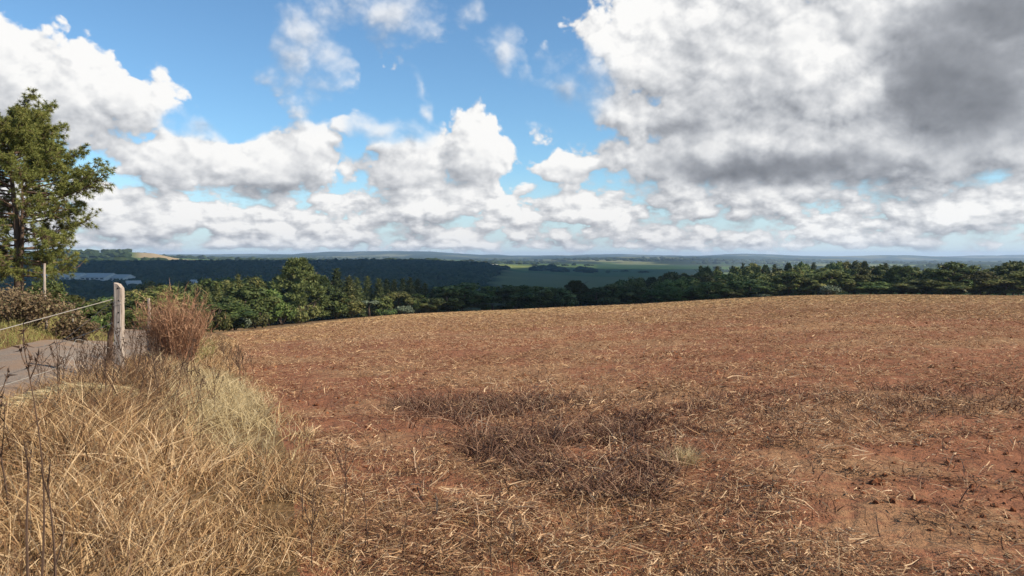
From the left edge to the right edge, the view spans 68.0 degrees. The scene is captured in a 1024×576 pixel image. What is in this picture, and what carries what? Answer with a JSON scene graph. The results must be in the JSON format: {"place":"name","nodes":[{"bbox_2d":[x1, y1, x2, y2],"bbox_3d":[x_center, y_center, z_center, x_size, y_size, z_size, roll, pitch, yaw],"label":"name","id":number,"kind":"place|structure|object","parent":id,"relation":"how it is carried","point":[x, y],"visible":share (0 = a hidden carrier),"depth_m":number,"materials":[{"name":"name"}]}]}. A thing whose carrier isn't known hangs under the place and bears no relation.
{"place":"outdoors","nodes":[
{"label":"outdoors","id":0,"kind":"place"},
{"bbox_2d":[0,329,155,399],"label":"road","id":1,"kind":"structure","parent":0,"point":[11,360],"depth_m":14.23,"materials":[{"name":"asphalt"}]},
{"bbox_2d":[0,313,385,575],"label":"verge ground","id":2,"kind":"structure","parent":0,"point":[281,509],"depth_m":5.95,"materials":[{"name":"plant"}]},
{"bbox_2d":[0,366,14,512],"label":"dry weed","id":3,"kind":"object","parent":2,"relation":"on","point":[1,406],"visible":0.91,"depth_m":4.40,"materials":[{"name":"plant"}]},
{"bbox_2d":[23,440,30,575],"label":"dry weed","id":4,"kind":"object","parent":2,"relation":"on","point":[28,464],"visible":1,"depth_m":3.11,"materials":[{"name":"plant"}]},
{"bbox_2d":[12,323,44,575],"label":"dry weed","id":5,"kind":"object","parent":2,"relation":"on","point":[30,355],"visible":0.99,"depth_m":3.19,"materials":[{"name":"plant"}]},
{"bbox_2d":[0,283,88,330],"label":"bush","id":6,"kind":"object","parent":2,"relation":"on","point":[22,308],"visible":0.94,"depth_m":19.60,"materials":[{"name":"brown plant"}]},
{"bbox_2d":[20,275,77,310],"bbox_3d":[-23.397,0.314,38.001,3.008,1.996,2.464,0,2,0],"label":"bush","id":7,"kind":"object","parent":2,"relation":"on","point":[57,287],"visible":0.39,"depth_m":37.82,"materials":[{"name":"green plant"}]},
{"bbox_2d":[41,459,65,575],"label":"dry weed","id":8,"kind":"object","parent":2,"relation":"on","point":[53,538],"visible":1,"depth_m":3.19,"materials":[{"name":"plant"}]},
{"bbox_2d":[45,329,64,404],"bbox_3d":[-4.887,0.878,8.161,0.204,0.930,0.275,-4,8,-1],"label":"dry weed","id":9,"kind":"object","parent":2,"relation":"on","point":[53,356],"visible":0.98,"depth_m":8.15,"materials":[{"name":"plant"}]},
{"bbox_2d":[0,86,115,297],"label":"pine tree","id":10,"kind":"object","parent":2,"relation":"on","point":[31,137],"visible":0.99,"depth_m":44.59,"materials":[{"name":"green plant"}]},
{"bbox_2d":[0,381,146,411],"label":"straw","id":11,"kind":"object","parent":2,"relation":"on","point":[42,390],"visible":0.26,"depth_m":8.92,"materials":[{"name":"beige plant"}]},
{"bbox_2d":[46,310,102,343],"bbox_3d":[-11.886,1.146,20.670,1.345,1.065,1.213,-2,3,-37],"label":"bush","id":12,"kind":"object","parent":2,"relation":"on","point":[69,327],"visible":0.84,"depth_m":20.52,"materials":[{"name":"brown plant"}]},
{"bbox_2d":[55,301,93,318],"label":"bush","id":13,"kind":"object","parent":2,"relation":"on","point":[90,309],"visible":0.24,"depth_m":46.26,"materials":[{"name":"green plant"}]},
{"bbox_2d":[65,294,101,306],"bbox_3d":[-30.114,1.247,51.343,4.262,1.662,3.364,-1,3,-26],"label":"broadleaf tree","id":14,"kind":"object","parent":2,"relation":"on","point":[82,299],"visible":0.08,"depth_m":51.33,"materials":[{"name":"green plant"}]},
{"bbox_2d":[95,330,115,396],"bbox_3d":[-4.389,0.906,8.205,0.199,0.908,0.268,7,5,18],"label":"dry weed","id":15,"kind":"object","parent":2,"relation":"on","point":[104,353],"visible":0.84,"depth_m":8.19,"materials":[{"name":"plant"}]},
{"bbox_2d":[90,312,125,332],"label":"bush","id":16,"kind":"object","parent":2,"relation":"on","point":[101,319],"visible":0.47,"depth_m":37.67,"materials":[{"name":"green plant"}]},
{"bbox_2d":[0,316,219,363],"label":"grass","id":17,"kind":"structure","parent":2,"relation":"on","point":[13,323],"depth_m":19.05,"materials":[{"name":"plant"}]},
{"bbox_2d":[106,302,113,372],"bbox_3d":[-6.866,0.998,12.973,0.121,1.571,0.862,-2,3,-42],"label":"brace post","id":18,"kind":"object","parent":2,"relation":"on","point":[111,330],"visible":0.32,"depth_m":12.85,"materials":[{"name":"wood"}]},
{"bbox_2d":[113,283,124,373],"bbox_3d":[-6.489,0.848,12.546,0.146,1.875,0.123,1,2,3],"label":"fence post","id":19,"kind":"object","parent":2,"relation":"on","point":[119,307],"visible":0.67,"depth_m":12.48,"materials":[{"name":"grey"}]},
{"bbox_2d":[128,279,225,362],"bbox_3d":[-7.343,0.701,16.707,2.058,1.888,2.056,2,3,40],"label":"dry shrub","id":20,"kind":"object","parent":2,"relation":"on","point":[171,331],"visible":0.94,"depth_m":16.40,"materials":[{"name":"plant"}]},
{"bbox_2d":[195,308,232,331],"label":"bush","id":21,"kind":"object","parent":2,"relation":"on","point":[224,323],"visible":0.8,"depth_m":97.60,"materials":[{"name":"green plant"}]},
{"bbox_2d":[202,302,260,326],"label":"broadleaf tree","id":22,"kind":"object","parent":2,"relation":"on","point":[238,311],"visible":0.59,"depth_m":116.76,"materials":[{"name":"green plant"}]},
{"bbox_2d":[241,313,269,327],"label":"bush","id":23,"kind":"object","parent":2,"relation":"on","point":[263,319],"visible":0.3,"depth_m":141.64,"materials":[{"name":"green plant"}]},
{"bbox_2d":[258,288,286,325],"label":"broadleaf tree","id":24,"kind":"object","parent":2,"relation":"on","point":[280,306],"visible":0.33,"depth_m":160.08,"materials":[{"name":"green plant"}]},
{"bbox_2d":[268,303,297,324],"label":"bush","id":25,"kind":"object","parent":2,"relation":"on","point":[289,313],"visible":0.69,"depth_m":162.73,"materials":[{"name":"green plant"}]},
{"bbox_2d":[287,304,320,323],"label":"bush","id":26,"kind":"object","parent":2,"relation":"on","point":[304,315],"visible":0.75,"depth_m":170.36,"materials":[{"name":"green plant"}]},
{"bbox_2d":[323,292,351,318],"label":"broadleaf tree","id":27,"kind":"object","parent":2,"relation":"on","point":[336,309],"visible":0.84,"depth_m":187.28,"materials":[{"name":"green plant"}]},
{"bbox_2d":[339,295,365,317],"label":"broadleaf tree","id":28,"kind":"object","parent":2,"relation":"on","point":[354,308],"visible":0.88,"depth_m":191.67,"materials":[{"name":"green plant"}]},
{"bbox_2d":[372,296,393,309],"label":"broadleaf tree","id":29,"kind":"object","parent":2,"relation":"on","point":[383,303],"visible":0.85,"depth_m":201.49,"materials":[{"name":"green plant"}]},
{"bbox_2d":[379,291,421,314],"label":"broadleaf tree","id":30,"kind":"object","parent":2,"relation":"on","point":[405,296],"visible":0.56,"depth_m":207.28,"materials":[{"name":"green plant"}]},
{"bbox_2d":[401,294,428,313],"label":"broadleaf tree","id":31,"kind":"object","parent":2,"relation":"on","point":[416,306],"visible":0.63,"depth_m":209.20,"materials":[{"name":"green plant"}]},
{"bbox_2d":[129,352,332,468],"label":"dry grass","id":32,"kind":"structure","parent":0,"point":[245,416],"depth_m":9.51,"materials":[{"name":"plant"}]},
{"bbox_2d":[0,0,1023,255],"label":"sky","id":33,"kind":"structure","parent":0,"point":[479,127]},
{"bbox_2d":[1,252,1023,329],"bbox_3d":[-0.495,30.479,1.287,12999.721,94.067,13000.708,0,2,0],"label":"valley","id":34,"kind":"structure","parent":0,"point":[517,274],"depth_m":2840.31,"materials":[{"name":"green plant"}]},
{"bbox_2d":[80,273,114,280],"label":"warehouse","id":35,"kind":"structure","parent":34,"relation":"on","point":[98,276],"depth_m":1643.55,"materials":[{"name":"grey"}]},
{"bbox_2d":[78,305,125,323],"bbox_3d":[-29.421,2.006,53.370,3.236,1.612,3.625,1,3,16],"label":"broadleaf tree","id":36,"kind":"object","parent":34,"relation":"on","point":[99,308],"visible":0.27,"depth_m":52.75,"materials":[{"name":"green plant"}]},
{"bbox_2d":[125,310,154,328],"bbox_3d":[-28.902,2.480,57.715,3.279,1.674,4.154,-1,2,-13],"label":"broadleaf tree","id":37,"kind":"object","parent":34,"relation":"on","point":[130,316],"visible":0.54,"depth_m":56.94,"materials":[{"name":"green plant"}]},
{"bbox_2d":[127,295,175,320],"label":"broadleaf tree","id":38,"kind":"object","parent":34,"relation":"on","point":[132,303],"visible":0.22,"depth_m":78.56,"materials":[{"name":"green plant"}]},
{"bbox_2d":[132,285,193,310],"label":"broadleaf tree","id":39,"kind":"object","parent":34,"relation":"on","point":[152,292],"visible":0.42,"depth_m":111.33,"materials":[{"name":"green plant"}]},
{"bbox_2d":[176,282,203,320],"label":"broadleaf tree","id":40,"kind":"object","parent":34,"relation":"on","point":[193,289],"visible":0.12,"depth_m":208.91,"materials":[{"name":"green plant"}]},
{"bbox_2d":[189,278,223,302],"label":"broadleaf tree","id":41,"kind":"object","parent":34,"relation":"on","point":[207,282],"visible":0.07,"depth_m":214.24,"materials":[{"name":"green plant"}]},
{"bbox_2d":[211,280,222,328],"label":"conifer","id":42,"kind":"object","parent":34,"relation":"on","point":[216,292],"visible":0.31,"depth_m":142.89,"materials":[{"name":"green plant"}]},
{"bbox_2d":[216,283,281,317],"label":"broadleaf tree","id":43,"kind":"object","parent":34,"relation":"on","point":[251,294],"visible":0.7,"depth_m":145.76,"materials":[{"name":"green plant"}]},
{"bbox_2d":[242,276,269,326],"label":"broadleaf tree","id":44,"kind":"object","parent":34,"relation":"on","point":[258,283],"visible":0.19,"depth_m":174.70,"materials":[{"name":"green plant"}]},
{"bbox_2d":[0,258,544,325],"bbox_3d":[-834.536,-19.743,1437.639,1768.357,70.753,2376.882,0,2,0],"label":"forest","id":45,"kind":"object","parent":34,"relation":"on","point":[435,273],"visible":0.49,"depth_m":1874.12,"materials":[{"name":"plant"}]},
{"bbox_2d":[268,257,331,322],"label":"broadleaf tree","id":46,"kind":"object","parent":34,"relation":"on","point":[297,278],"visible":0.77,"depth_m":176.79,"materials":[{"name":"leaves"},{"name":"bark"}]},
{"bbox_2d":[307,275,338,319],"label":"broadleaf tree","id":47,"kind":"object","parent":34,"relation":"on","point":[323,281],"visible":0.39,"depth_m":191.45,"materials":[{"name":"green plant"}]},
{"bbox_2d":[325,268,347,319],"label":"conifer","id":48,"kind":"object","parent":34,"relation":"on","point":[336,283],"visible":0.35,"depth_m":198.63,"materials":[{"name":"green plant"}]},
{"bbox_2d":[343,275,365,317],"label":"conifer","id":49,"kind":"object","parent":34,"relation":"on","point":[349,289],"visible":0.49,"depth_m":204.44,"materials":[{"name":"green plant"}]},
{"bbox_2d":[352,276,366,317],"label":"conifer","id":50,"kind":"object","parent":34,"relation":"on","point":[360,296],"visible":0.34,"depth_m":218.88,"materials":[{"name":"green plant"}]},
{"bbox_2d":[361,276,373,316],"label":"conifer","id":51,"kind":"object","parent":34,"relation":"on","point":[367,292],"visible":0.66,"depth_m":225.41,"materials":[{"name":"green plant"}]},
{"bbox_2d":[370,277,385,315],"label":"conifer","id":52,"kind":"object","parent":34,"relation":"on","point":[378,292],"visible":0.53,"depth_m":224.69,"materials":[{"name":"green plant"}]},
{"bbox_2d":[399,277,421,313],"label":"conifer","id":53,"kind":"object","parent":34,"relation":"on","point":[410,289],"visible":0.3,"depth_m":236.71,"materials":[{"name":"green plant"}]},
{"bbox_2d":[429,282,496,310],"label":"broadleaf tree","id":54,"kind":"object","parent":34,"relation":"on","point":[469,292],"visible":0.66,"depth_m":221.84,"materials":[{"name":"green plant"}]},
{"bbox_2d":[476,286,501,310],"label":"broadleaf tree","id":55,"kind":"object","parent":34,"relation":"on","point":[485,307],"visible":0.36,"depth_m":234.80,"materials":[{"name":"green plant"}]},
{"bbox_2d":[6,248,1023,272],"bbox_3d":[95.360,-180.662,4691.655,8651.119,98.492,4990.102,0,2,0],"label":"woods","id":56,"kind":"object","parent":34,"relation":"on","point":[123,254],"visible":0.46,"depth_m":4034.95,"materials":[{"name":"plant"}]},
{"bbox_2d":[558,280,595,306],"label":"broadleaf tree","id":57,"kind":"object","parent":34,"relation":"on","point":[576,287],"visible":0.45,"depth_m":243.81,"materials":[{"name":"green plant"}]},
{"bbox_2d":[623,276,649,287],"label":"broadleaf tree","id":58,"kind":"object","parent":34,"relation":"on","point":[632,282],"visible":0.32,"depth_m":347.99,"materials":[{"name":"green plant"}]},
{"bbox_2d":[655,271,680,280],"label":"broadleaf tree","id":59,"kind":"object","parent":34,"relation":"on","point":[673,276],"visible":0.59,"depth_m":353.46,"materials":[{"name":"green plant"}]},
{"bbox_2d":[654,279,689,302],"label":"broadleaf tree","id":60,"kind":"object","parent":34,"relation":"on","point":[678,283],"visible":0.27,"depth_m":294.85,"materials":[{"name":"green plant"}]},
{"bbox_2d":[678,276,701,300],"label":"broadleaf tree","id":61,"kind":"object","parent":34,"relation":"on","point":[691,281],"visible":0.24,"depth_m":314.38,"materials":[{"name":"green plant"}]},
{"bbox_2d":[724,272,749,297],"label":"broadleaf tree","id":62,"kind":"object","parent":34,"relation":"on","point":[730,276],"visible":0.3,"depth_m":299.32,"materials":[{"name":"green plant"}]},
{"bbox_2d":[729,266,752,275],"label":"broadleaf tree","id":63,"kind":"object","parent":34,"relation":"on","point":[740,272],"visible":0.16,"depth_m":350.07,"materials":[{"name":"green plant"}]},
{"bbox_2d":[741,272,774,297],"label":"broadleaf tree","id":64,"kind":"object","parent":34,"relation":"on","point":[760,276],"visible":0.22,"depth_m":297.76,"materials":[{"name":"green plant"}]},
{"bbox_2d":[852,267,876,293],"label":"broadleaf tree","id":65,"kind":"object","parent":34,"relation":"on","point":[862,271],"visible":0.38,"depth_m":272.09,"materials":[{"name":"green plant"}]},
{"bbox_2d":[866,264,895,293],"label":"broadleaf tree","id":66,"kind":"object","parent":34,"relation":"on","point":[877,270],"visible":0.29,"depth_m":280.09,"materials":[{"name":"green plant"}]},
{"bbox_2d":[877,265,916,293],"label":"broadleaf tree","id":67,"kind":"object","parent":34,"relation":"on","point":[896,274],"visible":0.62,"depth_m":236.01,"materials":[{"name":"green plant"}]},
{"bbox_2d":[922,261,984,294],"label":"broadleaf tree","id":68,"kind":"object","parent":34,"relation":"on","point":[952,269],"visible":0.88,"depth_m":229.05,"materials":[{"name":"green plant"}]},
{"bbox_2d":[990,260,1023,294],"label":"broadleaf tree","id":69,"kind":"object","parent":34,"relation":"on","point":[1006,268],"visible":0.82,"depth_m":236.07,"materials":[{"name":"green plant"}]},
{"bbox_2d":[159,251,1023,262],"bbox_3d":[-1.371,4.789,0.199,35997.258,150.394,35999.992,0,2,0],"label":"hills","id":70,"kind":"structure","parent":0,"point":[444,255],"depth_m":9510.74,"materials":[{"name":"green plant"}]},
{"bbox_2d":[222,294,1023,575],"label":"field","id":71,"kind":"structure","parent":0,"point":[849,515],"depth_m":7.98,"materials":[{"name":"soil"}]},
{"bbox_2d":[300,478,322,566],"bbox_3d":[-1.119,1.342,4.265,0.126,0.577,0.171,-2,3,-15],"label":"dry weed","id":72,"kind":"object","parent":71,"relation":"on","point":[315,516],"visible":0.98,"depth_m":4.27,"materials":[{"name":"plant"}]},
{"bbox_2d":[334,436,357,505],"bbox_3d":[-1.247,1.379,5.659,0.171,0.577,0.126,1,1,31],"label":"dry weed","id":73,"kind":"object","parent":71,"relation":"on","point":[346,452],"visible":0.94,"depth_m":5.66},
{"bbox_2d":[419,298,443,312],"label":"broadleaf tree","id":74,"kind":"object","parent":71,"relation":"on","point":[430,305],"visible":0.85,"depth_m":209.89,"materials":[{"name":"green plant"}]},
{"bbox_2d":[436,291,465,311],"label":"broadleaf tree","id":75,"kind":"object","parent":71,"relation":"on","point":[451,304],"visible":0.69,"depth_m":216.01,"materials":[{"name":"green plant"}]},
{"bbox_2d":[493,284,542,308],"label":"broadleaf tree","id":76,"kind":"object","parent":71,"relation":"on","point":[516,296],"visible":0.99,"depth_m":231.91,"materials":[{"name":"green plant"}]},
{"bbox_2d":[523,286,555,307],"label":"broadleaf tree","id":77,"kind":"object","parent":71,"relation":"on","point":[537,304],"visible":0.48,"depth_m":235.10,"materials":[{"name":"green plant"}]},
{"bbox_2d":[537,287,576,306],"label":"broadleaf tree","id":78,"kind":"object","parent":71,"relation":"on","point":[566,294],"visible":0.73,"depth_m":235.11,"materials":[{"name":"green plant"}]},
{"bbox_2d":[557,297,578,306],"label":"bush","id":79,"kind":"object","parent":71,"relation":"on","point":[572,302],"visible":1,"depth_m":231.21,"materials":[{"name":"green plant"}]},
{"bbox_2d":[578,287,612,305],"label":"broadleaf tree","id":80,"kind":"object","parent":71,"relation":"on","point":[585,297],"visible":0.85,"depth_m":240.13,"materials":[{"name":"green plant"}]},
{"bbox_2d":[597,296,619,304],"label":"bush","id":81,"kind":"object","parent":71,"relation":"on","point":[607,300],"visible":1,"depth_m":234.72,"materials":[{"name":"green plant"}]},
{"bbox_2d":[598,284,626,304],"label":"broadleaf tree","id":82,"kind":"object","parent":71,"relation":"on","point":[618,290],"visible":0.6,"depth_m":243.78,"materials":[{"name":"green plant"}]},
{"bbox_2d":[225,294,1023,344],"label":"straw","id":83,"kind":"object","parent":71,"relation":"on","point":[838,299],"visible":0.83,"depth_m":73.68,"materials":[{"name":"plant"}]},
{"bbox_2d":[230,299,1023,453],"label":"straw","id":84,"kind":"object","parent":71,"relation":"on","point":[551,353],"visible":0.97,"depth_m":20.16,"materials":[{"name":"plant"}]},
{"bbox_2d":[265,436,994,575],"bbox_3d":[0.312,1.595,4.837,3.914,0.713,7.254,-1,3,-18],"label":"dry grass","id":85,"kind":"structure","parent":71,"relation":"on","point":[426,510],"depth_m":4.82,"materials":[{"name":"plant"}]},
{"bbox_2d":[239,313,1023,575],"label":"soil clods","id":86,"kind":"object","parent":71,"relation":"on","point":[876,480],"visible":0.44,"depth_m":8.21,"materials":[{"name":"soil"}]},
{"bbox_2d":[621,286,645,303],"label":"broadleaf tree","id":87,"kind":"object","parent":71,"relation":"on","point":[632,295],"visible":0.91,"depth_m":240.76,"materials":[{"name":"green plant"}]},
{"bbox_2d":[254,360,1023,575],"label":"stubble","id":88,"kind":"object","parent":71,"relation":"on","point":[503,409],"visible":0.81,"depth_m":7.98,"materials":[{"name":"plant"}]},
{"bbox_2d":[265,361,1023,575],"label":"straw","id":89,"kind":"object","parent":71,"relation":"on","point":[804,554],"visible":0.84,"depth_m":5.26,"materials":[{"name":"plant"}]},
{"bbox_2d":[639,289,666,302],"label":"broadleaf tree","id":90,"kind":"object","parent":71,"relation":"on","point":[655,295],"visible":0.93,"depth_m":240.13,"materials":[{"name":"green plant"}]},
{"bbox_2d":[660,287,691,301],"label":"broadleaf tree","id":91,"kind":"object","parent":71,"relation":"on","point":[673,294],"visible":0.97,"depth_m":240.64,"materials":[{"name":"green plant"}]},
{"bbox_2d":[653,441,720,466],"bbox_3d":[1.532,1.453,6.658,0.662,0.188,0.613,0,2,0],"label":"grass tuft","id":92,"kind":"object","parent":71,"relation":"on","point":[688,454],"visible":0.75,"depth_m":6.65,"materials":[{"name":"plant"}]},
{"bbox_2d":[682,282,733,299],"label":"broadleaf tree","id":93,"kind":"object","parent":71,"relation":"on","point":[699,289],"visible":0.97,"depth_m":241.71,"materials":[{"name":"green plant"}]},
{"bbox_2d":[715,288,744,297],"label":"broadleaf tree","id":94,"kind":"object","parent":71,"relation":"on","point":[732,294],"visible":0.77,"depth_m":241.44,"materials":[{"name":"green plant"}]},
{"bbox_2d":[724,279,775,297],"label":"broadleaf tree","id":95,"kind":"object","parent":71,"relation":"on","point":[748,286],"visible":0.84,"depth_m":242.98,"materials":[{"name":"green plant"}]},
{"bbox_2d":[755,284,785,296],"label":"broadleaf tree","id":96,"kind":"object","parent":71,"relation":"on","point":[778,287],"visible":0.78,"depth_m":242.03,"materials":[{"name":"green plant"}]},
{"bbox_2d":[768,272,806,295],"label":"broadleaf tree","id":97,"kind":"object","parent":71,"relation":"on","point":[784,277],"visible":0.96,"depth_m":246.65,"materials":[{"name":"green plant"}]},
{"bbox_2d":[782,277,828,294],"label":"broadleaf tree","id":98,"kind":"object","parent":71,"relation":"on","point":[814,287],"visible":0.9,"depth_m":242.61,"materials":[{"name":"green plant"}]},
{"bbox_2d":[819,285,841,294],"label":"bush","id":99,"kind":"object","parent":71,"relation":"on","point":[830,289],"visible":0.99,"depth_m":234.45,"materials":[{"name":"green plant"}]},
{"bbox_2d":[805,271,856,294],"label":"broadleaf tree","id":100,"kind":"object","parent":71,"relation":"on","point":[830,277],"visible":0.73,"depth_m":240.56,"materials":[{"name":"green plant"}]},
{"bbox_2d":[836,275,869,293],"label":"broadleaf tree","id":101,"kind":"object","parent":71,"relation":"on","point":[850,288],"visible":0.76,"depth_m":237.72,"materials":[{"name":"green plant"}]},
{"bbox_2d":[854,281,898,294],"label":"broadleaf tree","id":102,"kind":"object","parent":71,"relation":"on","point":[878,287],"visible":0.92,"depth_m":232.45,"materials":[{"name":"green plant"}]},
{"bbox_2d":[892,278,944,294],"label":"broadleaf tree","id":103,"kind":"object","parent":71,"relation":"on","point":[915,288],"visible":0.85,"depth_m":227.62,"materials":[{"name":"green plant"}]},
{"bbox_2d":[923,281,978,294],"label":"broadleaf tree","id":104,"kind":"object","parent":71,"relation":"on","point":[944,288],"visible":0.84,"depth_m":222.10,"materials":[{"name":"green plant"}]},
{"bbox_2d":[955,270,1003,294],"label":"broadleaf tree","id":105,"kind":"object","parent":71,"relation":"on","point":[978,278],"visible":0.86,"depth_m":222.56,"materials":[{"name":"green plant"}]},
{"bbox_2d":[974,278,1023,294],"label":"broadleaf tree","id":106,"kind":"object","parent":71,"relation":"on","point":[992,285],"visible":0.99,"depth_m":217.94,"materials":[{"name":"green plant"}]},
{"bbox_2d":[997,271,1023,290],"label":"broadleaf tree","id":107,"kind":"object","parent":71,"relation":"on","point":[1017,275],"visible":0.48,"depth_m":219.73,"materials":[{"name":"green plant"}]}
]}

